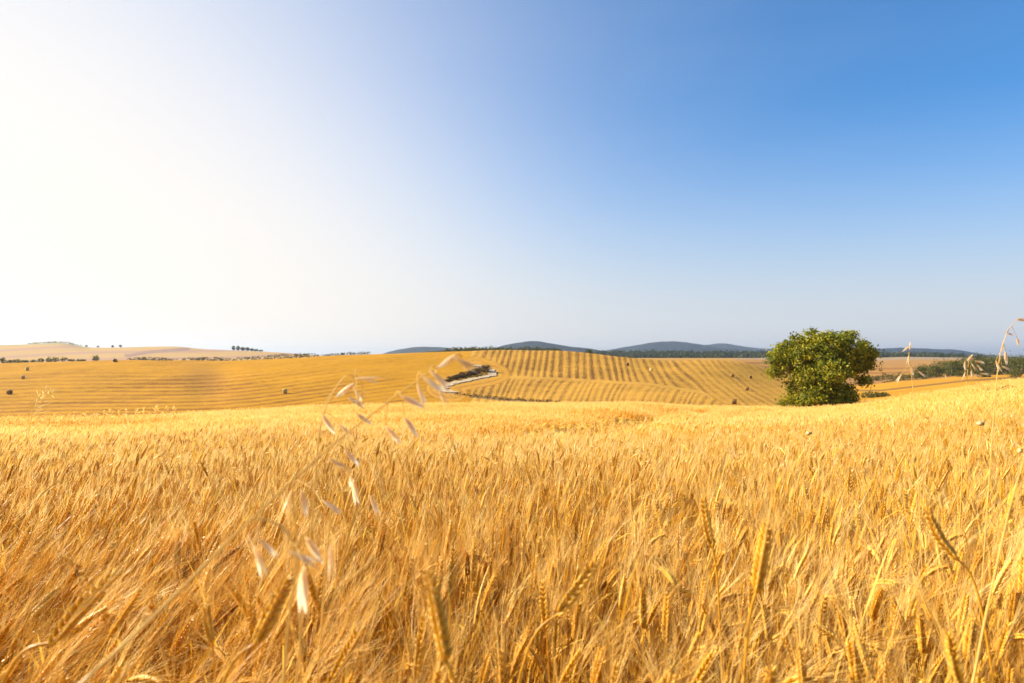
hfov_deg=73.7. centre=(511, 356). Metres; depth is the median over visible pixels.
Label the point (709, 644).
wheat stalk
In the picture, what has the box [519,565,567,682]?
wheat stalk
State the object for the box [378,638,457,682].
wheat stalk
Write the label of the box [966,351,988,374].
wood tree
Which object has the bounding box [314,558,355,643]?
wheat stalk
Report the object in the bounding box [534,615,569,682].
wheat stalk
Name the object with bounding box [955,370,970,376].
edge bush
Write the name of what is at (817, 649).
wheat stalk
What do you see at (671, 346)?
hills
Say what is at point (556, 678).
wheat stalk
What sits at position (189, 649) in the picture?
wheat stalk
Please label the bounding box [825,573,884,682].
wheat stalk
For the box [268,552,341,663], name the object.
wheat stalk
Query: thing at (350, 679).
wheat stalk
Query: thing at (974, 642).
wheat stalk
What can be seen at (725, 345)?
hills
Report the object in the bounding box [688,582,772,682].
wheat stalk
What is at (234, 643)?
wheat stalk
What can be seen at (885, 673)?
wheat stalk
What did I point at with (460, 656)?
wheat stalk
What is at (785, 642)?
wheat stalk
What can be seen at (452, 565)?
wheat stalk
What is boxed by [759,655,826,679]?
wheat stalk
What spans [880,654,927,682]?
wheat stalk
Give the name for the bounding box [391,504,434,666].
wheat stalk
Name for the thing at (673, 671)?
wheat stalk
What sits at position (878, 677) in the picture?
wheat stalk
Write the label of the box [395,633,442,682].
wheat stalk
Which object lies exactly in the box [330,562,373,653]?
wheat stalk
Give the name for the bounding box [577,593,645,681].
wheat stalk
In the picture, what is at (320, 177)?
sky
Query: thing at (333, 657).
wheat stalk
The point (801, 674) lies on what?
wheat stalk
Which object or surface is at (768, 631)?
wheat stalk
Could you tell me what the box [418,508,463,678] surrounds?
wheat stalk
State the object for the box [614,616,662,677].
wheat stalk
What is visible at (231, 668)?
wheat stalk
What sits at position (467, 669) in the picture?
wheat stalk
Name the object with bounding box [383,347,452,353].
hills
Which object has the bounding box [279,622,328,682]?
wheat stalk
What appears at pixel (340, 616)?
wheat stalk
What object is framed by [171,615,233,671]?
wheat stalk
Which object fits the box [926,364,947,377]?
wood tree
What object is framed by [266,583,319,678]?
wheat stalk
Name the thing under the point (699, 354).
hills
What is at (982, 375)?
edge bush
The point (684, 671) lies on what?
wheat stalk
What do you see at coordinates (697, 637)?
wheat stalk
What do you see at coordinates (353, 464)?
wheat stalk
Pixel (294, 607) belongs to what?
wheat stalk
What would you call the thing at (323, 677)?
wheat stalk
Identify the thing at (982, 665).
wheat stalk
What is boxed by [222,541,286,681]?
wheat stalk
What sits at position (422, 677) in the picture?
wheat stalk
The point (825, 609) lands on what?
wheat stalk
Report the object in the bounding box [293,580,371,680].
wheat stalk
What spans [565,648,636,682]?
wheat stalk
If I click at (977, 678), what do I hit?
wheat stalk
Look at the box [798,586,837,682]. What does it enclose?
wheat stalk
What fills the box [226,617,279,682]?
wheat stalk
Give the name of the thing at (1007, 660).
wheat stalk
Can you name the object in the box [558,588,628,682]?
wheat stalk
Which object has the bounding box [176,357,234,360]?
field hedge
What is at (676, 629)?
wheat stalk
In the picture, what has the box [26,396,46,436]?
grass plume
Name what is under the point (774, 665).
wheat stalk
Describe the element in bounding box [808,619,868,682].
wheat stalk
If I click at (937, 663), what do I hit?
wheat stalk
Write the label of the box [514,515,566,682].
wheat stalk
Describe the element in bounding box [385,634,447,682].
wheat stalk
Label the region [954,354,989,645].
wild oat
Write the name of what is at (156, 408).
grass plume
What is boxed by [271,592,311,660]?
wheat stalk
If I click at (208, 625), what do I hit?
wheat stalk
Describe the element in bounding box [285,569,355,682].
wheat stalk
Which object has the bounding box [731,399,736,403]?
straw bale
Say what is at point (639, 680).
wheat stalk
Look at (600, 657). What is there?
wheat stalk
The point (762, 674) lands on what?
wheat stalk
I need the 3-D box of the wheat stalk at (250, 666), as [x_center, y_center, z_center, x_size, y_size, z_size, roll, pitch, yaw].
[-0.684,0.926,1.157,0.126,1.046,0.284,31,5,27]
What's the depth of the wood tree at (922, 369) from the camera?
399.74 m
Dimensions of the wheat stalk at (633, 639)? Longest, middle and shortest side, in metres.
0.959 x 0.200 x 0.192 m
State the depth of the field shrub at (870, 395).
204.45 m
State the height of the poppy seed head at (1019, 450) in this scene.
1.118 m
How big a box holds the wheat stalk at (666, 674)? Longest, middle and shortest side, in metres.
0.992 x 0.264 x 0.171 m
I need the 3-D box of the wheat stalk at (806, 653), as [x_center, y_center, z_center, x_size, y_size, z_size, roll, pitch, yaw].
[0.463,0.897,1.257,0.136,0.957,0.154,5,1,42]
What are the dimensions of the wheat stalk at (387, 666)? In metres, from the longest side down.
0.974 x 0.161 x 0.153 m
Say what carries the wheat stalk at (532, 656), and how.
on the ground
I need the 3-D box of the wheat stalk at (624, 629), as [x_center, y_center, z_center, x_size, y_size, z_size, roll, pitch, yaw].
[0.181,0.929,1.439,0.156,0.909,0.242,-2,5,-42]
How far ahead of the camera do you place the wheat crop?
2.85 m
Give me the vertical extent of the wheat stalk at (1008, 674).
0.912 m
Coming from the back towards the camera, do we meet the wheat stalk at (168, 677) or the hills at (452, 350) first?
the hills at (452, 350)
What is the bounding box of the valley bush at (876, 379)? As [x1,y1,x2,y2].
[874,375,883,380]
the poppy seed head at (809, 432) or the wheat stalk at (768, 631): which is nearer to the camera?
the wheat stalk at (768, 631)
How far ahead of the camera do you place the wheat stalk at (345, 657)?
1.03 m
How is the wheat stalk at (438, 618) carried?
on the ground
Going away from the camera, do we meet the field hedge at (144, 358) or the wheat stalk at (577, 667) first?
the wheat stalk at (577, 667)
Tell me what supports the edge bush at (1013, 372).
on the ground
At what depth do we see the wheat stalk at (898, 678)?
1.23 m
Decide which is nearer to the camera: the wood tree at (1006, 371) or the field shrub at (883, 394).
the field shrub at (883, 394)
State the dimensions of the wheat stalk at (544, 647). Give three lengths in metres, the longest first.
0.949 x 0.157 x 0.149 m
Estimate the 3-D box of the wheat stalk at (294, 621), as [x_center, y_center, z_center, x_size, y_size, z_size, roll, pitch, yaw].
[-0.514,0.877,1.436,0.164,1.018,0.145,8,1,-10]
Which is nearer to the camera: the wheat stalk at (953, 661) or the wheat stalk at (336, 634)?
the wheat stalk at (953, 661)
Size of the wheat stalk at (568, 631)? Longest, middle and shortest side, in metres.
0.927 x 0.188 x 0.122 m
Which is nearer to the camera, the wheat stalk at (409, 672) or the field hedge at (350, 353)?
the wheat stalk at (409, 672)
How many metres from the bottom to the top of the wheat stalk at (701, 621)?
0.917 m
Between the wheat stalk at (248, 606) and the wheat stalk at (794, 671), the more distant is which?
the wheat stalk at (248, 606)
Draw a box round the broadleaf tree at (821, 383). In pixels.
[761,326,884,407]
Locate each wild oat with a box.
[80,354,490,682]
[250,517,341,682]
[282,480,346,682]
[295,369,388,682]
[316,444,380,682]
[895,343,946,668]
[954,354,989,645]
[975,318,1023,680]
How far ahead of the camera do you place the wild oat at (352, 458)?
1.05 m
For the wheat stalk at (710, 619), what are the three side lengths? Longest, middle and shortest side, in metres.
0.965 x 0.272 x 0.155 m
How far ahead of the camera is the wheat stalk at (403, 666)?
1.14 m
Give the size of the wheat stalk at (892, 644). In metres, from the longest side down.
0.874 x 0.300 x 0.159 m
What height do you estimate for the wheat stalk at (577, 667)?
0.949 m
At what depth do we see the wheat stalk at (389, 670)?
1.32 m
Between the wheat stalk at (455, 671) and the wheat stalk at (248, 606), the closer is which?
the wheat stalk at (455, 671)
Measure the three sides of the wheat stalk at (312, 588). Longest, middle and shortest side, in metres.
1.173 x 0.189 x 0.167 m
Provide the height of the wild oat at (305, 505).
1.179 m
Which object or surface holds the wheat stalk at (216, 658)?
on the ground
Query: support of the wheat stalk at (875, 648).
on the ground
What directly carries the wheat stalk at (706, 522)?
on the ground
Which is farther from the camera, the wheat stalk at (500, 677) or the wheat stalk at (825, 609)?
the wheat stalk at (825, 609)
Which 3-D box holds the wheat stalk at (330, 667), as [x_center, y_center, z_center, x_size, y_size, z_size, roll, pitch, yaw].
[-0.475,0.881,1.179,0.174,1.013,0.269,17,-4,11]
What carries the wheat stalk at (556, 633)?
on the ground
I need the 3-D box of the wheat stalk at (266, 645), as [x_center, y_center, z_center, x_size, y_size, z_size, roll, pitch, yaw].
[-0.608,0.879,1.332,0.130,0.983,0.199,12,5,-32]
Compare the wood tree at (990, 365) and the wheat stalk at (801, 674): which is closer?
the wheat stalk at (801, 674)
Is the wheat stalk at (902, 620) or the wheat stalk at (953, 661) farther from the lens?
the wheat stalk at (902, 620)
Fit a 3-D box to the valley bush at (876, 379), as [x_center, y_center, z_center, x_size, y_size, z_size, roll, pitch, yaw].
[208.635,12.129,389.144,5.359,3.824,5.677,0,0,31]
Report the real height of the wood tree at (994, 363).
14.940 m
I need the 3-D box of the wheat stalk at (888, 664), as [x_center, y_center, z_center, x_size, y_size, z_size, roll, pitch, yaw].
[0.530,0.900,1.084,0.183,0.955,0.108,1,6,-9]
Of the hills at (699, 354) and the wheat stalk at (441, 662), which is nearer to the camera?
the wheat stalk at (441, 662)
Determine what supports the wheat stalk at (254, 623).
on the ground
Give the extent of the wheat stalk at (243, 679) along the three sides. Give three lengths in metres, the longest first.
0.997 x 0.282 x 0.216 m
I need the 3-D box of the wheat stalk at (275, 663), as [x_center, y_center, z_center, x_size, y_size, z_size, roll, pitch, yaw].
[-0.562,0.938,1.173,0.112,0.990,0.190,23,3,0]
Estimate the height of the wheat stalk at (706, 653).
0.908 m
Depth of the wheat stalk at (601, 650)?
1.20 m
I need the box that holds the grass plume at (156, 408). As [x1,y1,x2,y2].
[153,405,159,432]
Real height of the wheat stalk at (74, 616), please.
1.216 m
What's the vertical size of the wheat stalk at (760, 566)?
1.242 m
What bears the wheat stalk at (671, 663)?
on the ground
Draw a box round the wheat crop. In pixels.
[0,377,1023,682]
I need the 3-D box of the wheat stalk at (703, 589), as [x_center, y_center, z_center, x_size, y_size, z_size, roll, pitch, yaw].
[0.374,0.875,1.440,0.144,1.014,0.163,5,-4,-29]
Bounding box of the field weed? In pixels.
[987,385,1019,391]
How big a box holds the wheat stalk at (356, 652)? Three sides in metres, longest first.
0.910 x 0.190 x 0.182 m
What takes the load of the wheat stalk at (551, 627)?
on the ground
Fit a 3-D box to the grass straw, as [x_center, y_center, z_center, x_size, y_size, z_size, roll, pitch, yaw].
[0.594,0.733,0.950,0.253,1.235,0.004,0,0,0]
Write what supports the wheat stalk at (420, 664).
on the ground
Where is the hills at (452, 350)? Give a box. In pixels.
[419,348,501,352]
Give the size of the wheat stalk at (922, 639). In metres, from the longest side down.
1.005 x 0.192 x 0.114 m
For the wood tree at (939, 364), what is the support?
on the ground
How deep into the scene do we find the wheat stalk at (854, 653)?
1.10 m
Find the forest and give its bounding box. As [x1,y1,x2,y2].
[581,348,967,357]
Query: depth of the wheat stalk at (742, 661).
1.24 m
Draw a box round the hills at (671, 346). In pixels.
[606,341,1001,357]
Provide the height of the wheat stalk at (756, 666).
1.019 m
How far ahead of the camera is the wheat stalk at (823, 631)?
1.28 m
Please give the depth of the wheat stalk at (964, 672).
1.20 m
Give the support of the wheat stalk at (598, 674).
on the ground
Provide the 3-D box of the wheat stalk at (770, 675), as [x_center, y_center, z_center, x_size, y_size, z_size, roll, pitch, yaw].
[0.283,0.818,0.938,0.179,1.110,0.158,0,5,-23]
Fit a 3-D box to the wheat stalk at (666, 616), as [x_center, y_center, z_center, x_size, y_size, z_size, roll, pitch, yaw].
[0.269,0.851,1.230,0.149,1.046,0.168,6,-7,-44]
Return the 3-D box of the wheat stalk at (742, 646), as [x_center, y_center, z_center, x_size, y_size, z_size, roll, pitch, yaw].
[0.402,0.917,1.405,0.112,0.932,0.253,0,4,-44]
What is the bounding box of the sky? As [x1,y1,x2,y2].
[0,0,1023,357]
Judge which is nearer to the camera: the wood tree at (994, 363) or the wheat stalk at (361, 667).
the wheat stalk at (361, 667)
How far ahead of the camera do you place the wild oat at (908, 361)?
1.90 m
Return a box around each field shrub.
[861,390,879,397]
[875,392,890,396]
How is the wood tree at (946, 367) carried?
on the ground
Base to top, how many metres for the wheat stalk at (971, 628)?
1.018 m
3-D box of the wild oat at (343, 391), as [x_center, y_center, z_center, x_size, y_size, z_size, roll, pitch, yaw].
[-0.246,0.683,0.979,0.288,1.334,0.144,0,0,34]
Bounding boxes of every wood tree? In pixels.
[913,363,931,377]
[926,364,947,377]
[929,359,948,373]
[936,360,959,376]
[944,359,963,376]
[950,359,970,373]
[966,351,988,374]
[968,354,992,374]
[980,357,1005,374]
[985,353,1009,374]
[993,355,1018,374]
[1001,357,1023,373]
[1008,354,1023,373]
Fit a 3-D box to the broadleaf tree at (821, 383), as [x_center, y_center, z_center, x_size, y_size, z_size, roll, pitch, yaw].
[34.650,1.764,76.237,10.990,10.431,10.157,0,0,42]
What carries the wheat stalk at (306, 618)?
on the ground
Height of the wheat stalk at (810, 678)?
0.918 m
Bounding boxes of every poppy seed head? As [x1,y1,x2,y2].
[801,430,811,535]
[969,421,984,666]
[1011,448,1022,667]
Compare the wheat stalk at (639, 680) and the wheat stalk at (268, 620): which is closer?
the wheat stalk at (268, 620)
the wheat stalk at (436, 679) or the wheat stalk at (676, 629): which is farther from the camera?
the wheat stalk at (676, 629)
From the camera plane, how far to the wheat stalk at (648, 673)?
1.44 m
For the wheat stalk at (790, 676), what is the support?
on the ground
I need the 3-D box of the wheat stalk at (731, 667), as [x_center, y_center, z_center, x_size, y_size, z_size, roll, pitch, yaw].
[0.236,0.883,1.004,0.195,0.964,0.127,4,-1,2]
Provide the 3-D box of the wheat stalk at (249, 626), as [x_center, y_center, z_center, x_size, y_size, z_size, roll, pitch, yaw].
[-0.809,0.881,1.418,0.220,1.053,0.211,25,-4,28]
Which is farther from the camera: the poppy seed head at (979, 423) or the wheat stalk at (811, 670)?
the poppy seed head at (979, 423)
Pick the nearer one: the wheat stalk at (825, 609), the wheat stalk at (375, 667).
the wheat stalk at (375, 667)
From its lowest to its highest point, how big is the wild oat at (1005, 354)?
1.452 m
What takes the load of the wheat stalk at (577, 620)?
on the ground
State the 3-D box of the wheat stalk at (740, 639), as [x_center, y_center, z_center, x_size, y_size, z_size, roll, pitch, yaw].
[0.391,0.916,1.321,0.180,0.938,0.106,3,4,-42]
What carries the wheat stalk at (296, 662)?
on the ground
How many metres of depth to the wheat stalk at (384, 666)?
1.21 m
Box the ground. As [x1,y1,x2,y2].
[0,343,1023,682]
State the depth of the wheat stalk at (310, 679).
1.09 m
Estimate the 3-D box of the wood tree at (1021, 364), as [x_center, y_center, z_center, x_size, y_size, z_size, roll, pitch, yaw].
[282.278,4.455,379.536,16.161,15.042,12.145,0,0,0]
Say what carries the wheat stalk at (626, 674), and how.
on the ground
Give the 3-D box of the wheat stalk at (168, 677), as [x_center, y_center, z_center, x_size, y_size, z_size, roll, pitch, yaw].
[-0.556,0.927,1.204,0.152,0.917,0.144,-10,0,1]
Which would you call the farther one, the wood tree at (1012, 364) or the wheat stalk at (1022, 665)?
the wood tree at (1012, 364)
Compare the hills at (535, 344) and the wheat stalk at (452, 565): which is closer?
the wheat stalk at (452, 565)
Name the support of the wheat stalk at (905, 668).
on the ground
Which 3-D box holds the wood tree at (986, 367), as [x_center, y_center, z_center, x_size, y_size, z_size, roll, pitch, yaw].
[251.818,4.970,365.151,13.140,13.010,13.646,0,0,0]
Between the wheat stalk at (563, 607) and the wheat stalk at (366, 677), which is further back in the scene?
the wheat stalk at (366, 677)
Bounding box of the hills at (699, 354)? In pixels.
[600,352,990,357]
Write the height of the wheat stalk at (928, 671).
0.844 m
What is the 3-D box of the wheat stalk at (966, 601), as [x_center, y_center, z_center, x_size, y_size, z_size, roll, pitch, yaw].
[0.864,0.888,1.442,0.277,0.984,0.158,5,0,-40]
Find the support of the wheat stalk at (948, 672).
on the ground
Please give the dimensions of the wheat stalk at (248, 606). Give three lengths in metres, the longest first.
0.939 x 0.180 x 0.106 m
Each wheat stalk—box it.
[2,476,193,682]
[122,615,189,682]
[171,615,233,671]
[176,549,226,682]
[181,589,208,680]
[200,582,269,680]
[212,611,258,682]
[213,626,296,682]
[213,641,256,681]
[220,585,272,679]
[222,476,349,682]
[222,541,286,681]
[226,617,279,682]
[230,543,274,675]
[234,564,274,676]
[237,567,281,652]
[238,643,299,682]
[246,574,355,678]
[252,598,294,676]
[254,610,402,682]
[254,623,303,682]
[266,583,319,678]
[267,546,339,652]
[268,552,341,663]
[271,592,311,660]
[272,568,312,654]
[274,518,342,680]
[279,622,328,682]
[281,584,378,682]
[285,562,320,677]
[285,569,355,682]
[289,615,325,682]
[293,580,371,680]
[294,652,342,682]
[297,584,376,677]
[302,619,350,682]
[303,585,361,682]
[309,512,347,649]
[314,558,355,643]
[318,591,391,682]
[321,611,372,655]
[321,649,394,682]
[324,552,392,660]
[326,562,409,682]
[327,440,374,615]
[327,549,372,638]
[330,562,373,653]
[331,616,400,682]
[340,595,396,682]
[341,621,395,682]
[346,605,384,682]
[351,637,413,682]
[359,553,402,655]
[360,638,422,682]
[362,631,413,682]
[367,445,467,682]
[369,643,475,682]
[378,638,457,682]
[384,584,433,682]
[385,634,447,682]
[388,600,459,682]
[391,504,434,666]
[391,625,419,682]
[395,541,469,682]
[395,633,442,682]
[407,627,444,682]
[409,628,465,682]
[413,612,458,682]
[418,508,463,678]
[423,591,476,682]
[426,601,471,673]
[428,579,501,682]
[433,485,477,682]
[435,634,479,682]
[447,583,475,673]
[459,586,601,681]
[471,591,520,682]
[473,591,525,682]
[473,601,544,682]
[473,614,526,682]
[487,644,551,682]
[510,593,537,677]
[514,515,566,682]
[517,488,674,682]
[518,561,585,682]
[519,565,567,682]
[532,629,571,682]
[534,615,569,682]
[545,556,575,682]
[554,578,578,678]
[556,550,601,682]
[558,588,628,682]
[563,652,609,681]
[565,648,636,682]
[572,584,603,682]
[572,622,634,682]
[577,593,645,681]
[587,573,631,682]
[587,584,639,682]
[588,610,635,661]
[594,597,654,682]
[604,593,647,682]
[604,618,660,682]
[604,646,637,682]
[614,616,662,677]
[620,640,676,682]
[621,542,679,682]
[639,629,680,682]
[640,619,706,682]
[647,541,689,670]
[649,585,719,682]
[651,585,689,670]
[651,651,705,681]
[655,604,726,682]
[666,557,784,682]
[675,641,728,682]
[677,446,722,680]
[683,562,780,670]
[683,616,742,681]
[686,570,737,666]
[688,533,727,665]
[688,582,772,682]
[690,567,726,662]
[694,641,732,682]
[697,599,780,682]
[698,588,746,661]
[703,623,757,682]
[717,585,760,682]
[723,610,770,682]
[724,611,788,682]
[727,634,798,682]
[728,648,778,682]
[735,587,819,682]
[737,436,817,682]
[744,558,784,657]
[745,588,797,671]
[747,638,804,682]
[755,657,848,682]
[757,621,802,682]
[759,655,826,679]
[766,588,862,682]
[767,611,941,680]
[769,575,823,682]
[777,650,830,682]
[781,631,864,682]
[784,643,884,682]
[788,602,827,670]
[793,603,835,682]
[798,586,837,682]
[805,549,845,678]
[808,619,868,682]
[811,571,879,682]
[813,555,854,681]
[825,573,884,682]
[831,646,902,682]
[850,633,917,682]
[859,620,904,681]
[860,554,951,682]
[860,559,971,681]
[867,645,931,682]
[872,618,907,682]
[873,612,940,682]
[874,611,908,682]
[878,600,943,667]
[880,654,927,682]
[884,446,994,682]
[891,648,945,682]
[893,545,966,682]
[901,558,936,679]
[915,605,973,682]
[924,607,998,682]
[925,560,993,680]
[928,603,993,682]
[937,626,975,682]
[944,554,1005,671]
[948,564,987,646]
[958,599,1017,682]
[976,605,1021,681]
[991,612,1023,682]
[992,601,1023,680]
[999,510,1023,682]
[1017,605,1023,682]
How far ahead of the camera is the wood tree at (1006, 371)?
401.99 m
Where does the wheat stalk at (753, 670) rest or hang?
on the ground
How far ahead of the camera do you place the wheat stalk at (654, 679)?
1.15 m
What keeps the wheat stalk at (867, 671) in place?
on the ground
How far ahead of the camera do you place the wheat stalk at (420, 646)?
1.06 m
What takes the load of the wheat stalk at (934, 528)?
on the ground
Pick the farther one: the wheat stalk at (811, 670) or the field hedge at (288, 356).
the field hedge at (288, 356)
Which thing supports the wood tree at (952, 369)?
on the ground
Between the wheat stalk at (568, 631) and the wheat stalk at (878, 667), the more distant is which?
the wheat stalk at (568, 631)
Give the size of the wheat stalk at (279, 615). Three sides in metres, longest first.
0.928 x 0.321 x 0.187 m
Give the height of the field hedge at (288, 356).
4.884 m
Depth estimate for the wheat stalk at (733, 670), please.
1.27 m
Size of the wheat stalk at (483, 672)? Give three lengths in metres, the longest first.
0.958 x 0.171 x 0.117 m
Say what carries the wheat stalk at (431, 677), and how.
on the ground
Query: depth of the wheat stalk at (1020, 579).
1.47 m
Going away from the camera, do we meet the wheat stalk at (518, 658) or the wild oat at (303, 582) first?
the wild oat at (303, 582)
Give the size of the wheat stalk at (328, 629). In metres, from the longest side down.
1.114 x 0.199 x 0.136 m
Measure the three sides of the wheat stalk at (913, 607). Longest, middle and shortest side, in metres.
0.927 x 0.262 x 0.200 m
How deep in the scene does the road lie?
225.21 m
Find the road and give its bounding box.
[439,365,496,391]
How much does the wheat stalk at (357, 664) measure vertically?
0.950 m
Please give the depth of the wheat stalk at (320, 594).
1.36 m
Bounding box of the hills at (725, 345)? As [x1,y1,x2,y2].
[707,343,1003,356]
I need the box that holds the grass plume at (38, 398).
[26,387,59,445]
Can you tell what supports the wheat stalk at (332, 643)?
on the ground
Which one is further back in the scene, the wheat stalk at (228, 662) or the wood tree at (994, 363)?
the wood tree at (994, 363)
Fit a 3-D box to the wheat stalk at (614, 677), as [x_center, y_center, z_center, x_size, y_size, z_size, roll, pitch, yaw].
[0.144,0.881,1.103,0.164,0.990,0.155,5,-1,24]
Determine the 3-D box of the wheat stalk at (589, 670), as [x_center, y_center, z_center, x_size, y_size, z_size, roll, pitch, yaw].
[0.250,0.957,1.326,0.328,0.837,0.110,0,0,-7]
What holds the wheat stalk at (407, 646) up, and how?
on the ground
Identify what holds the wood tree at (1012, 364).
on the ground
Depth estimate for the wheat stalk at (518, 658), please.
1.36 m
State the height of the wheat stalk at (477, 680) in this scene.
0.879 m
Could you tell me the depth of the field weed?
30.09 m
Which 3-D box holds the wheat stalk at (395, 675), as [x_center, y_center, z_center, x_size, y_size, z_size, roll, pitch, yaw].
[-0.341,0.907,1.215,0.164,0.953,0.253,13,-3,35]
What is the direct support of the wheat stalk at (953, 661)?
on the ground
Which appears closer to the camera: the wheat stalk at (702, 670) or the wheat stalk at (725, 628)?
the wheat stalk at (702, 670)
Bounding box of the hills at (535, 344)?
[495,341,600,351]
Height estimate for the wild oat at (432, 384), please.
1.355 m
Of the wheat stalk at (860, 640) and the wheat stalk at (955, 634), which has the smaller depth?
the wheat stalk at (860, 640)
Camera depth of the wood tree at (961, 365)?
415.37 m
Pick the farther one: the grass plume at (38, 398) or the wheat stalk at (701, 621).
the grass plume at (38, 398)
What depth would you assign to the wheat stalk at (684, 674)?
1.36 m
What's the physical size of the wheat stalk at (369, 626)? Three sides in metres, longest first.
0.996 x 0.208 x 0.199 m
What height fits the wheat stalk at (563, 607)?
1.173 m
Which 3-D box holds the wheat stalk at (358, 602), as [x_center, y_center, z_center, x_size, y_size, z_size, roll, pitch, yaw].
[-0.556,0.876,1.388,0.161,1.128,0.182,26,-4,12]
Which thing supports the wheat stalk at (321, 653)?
on the ground
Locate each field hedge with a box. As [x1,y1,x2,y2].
[128,356,173,360]
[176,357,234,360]
[236,353,318,360]
[322,351,370,355]
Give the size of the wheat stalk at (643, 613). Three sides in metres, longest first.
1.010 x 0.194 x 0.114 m
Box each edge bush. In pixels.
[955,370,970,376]
[979,372,991,376]
[1004,369,1023,376]
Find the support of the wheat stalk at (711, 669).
on the ground
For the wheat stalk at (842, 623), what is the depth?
1.46 m
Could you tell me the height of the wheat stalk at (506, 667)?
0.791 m

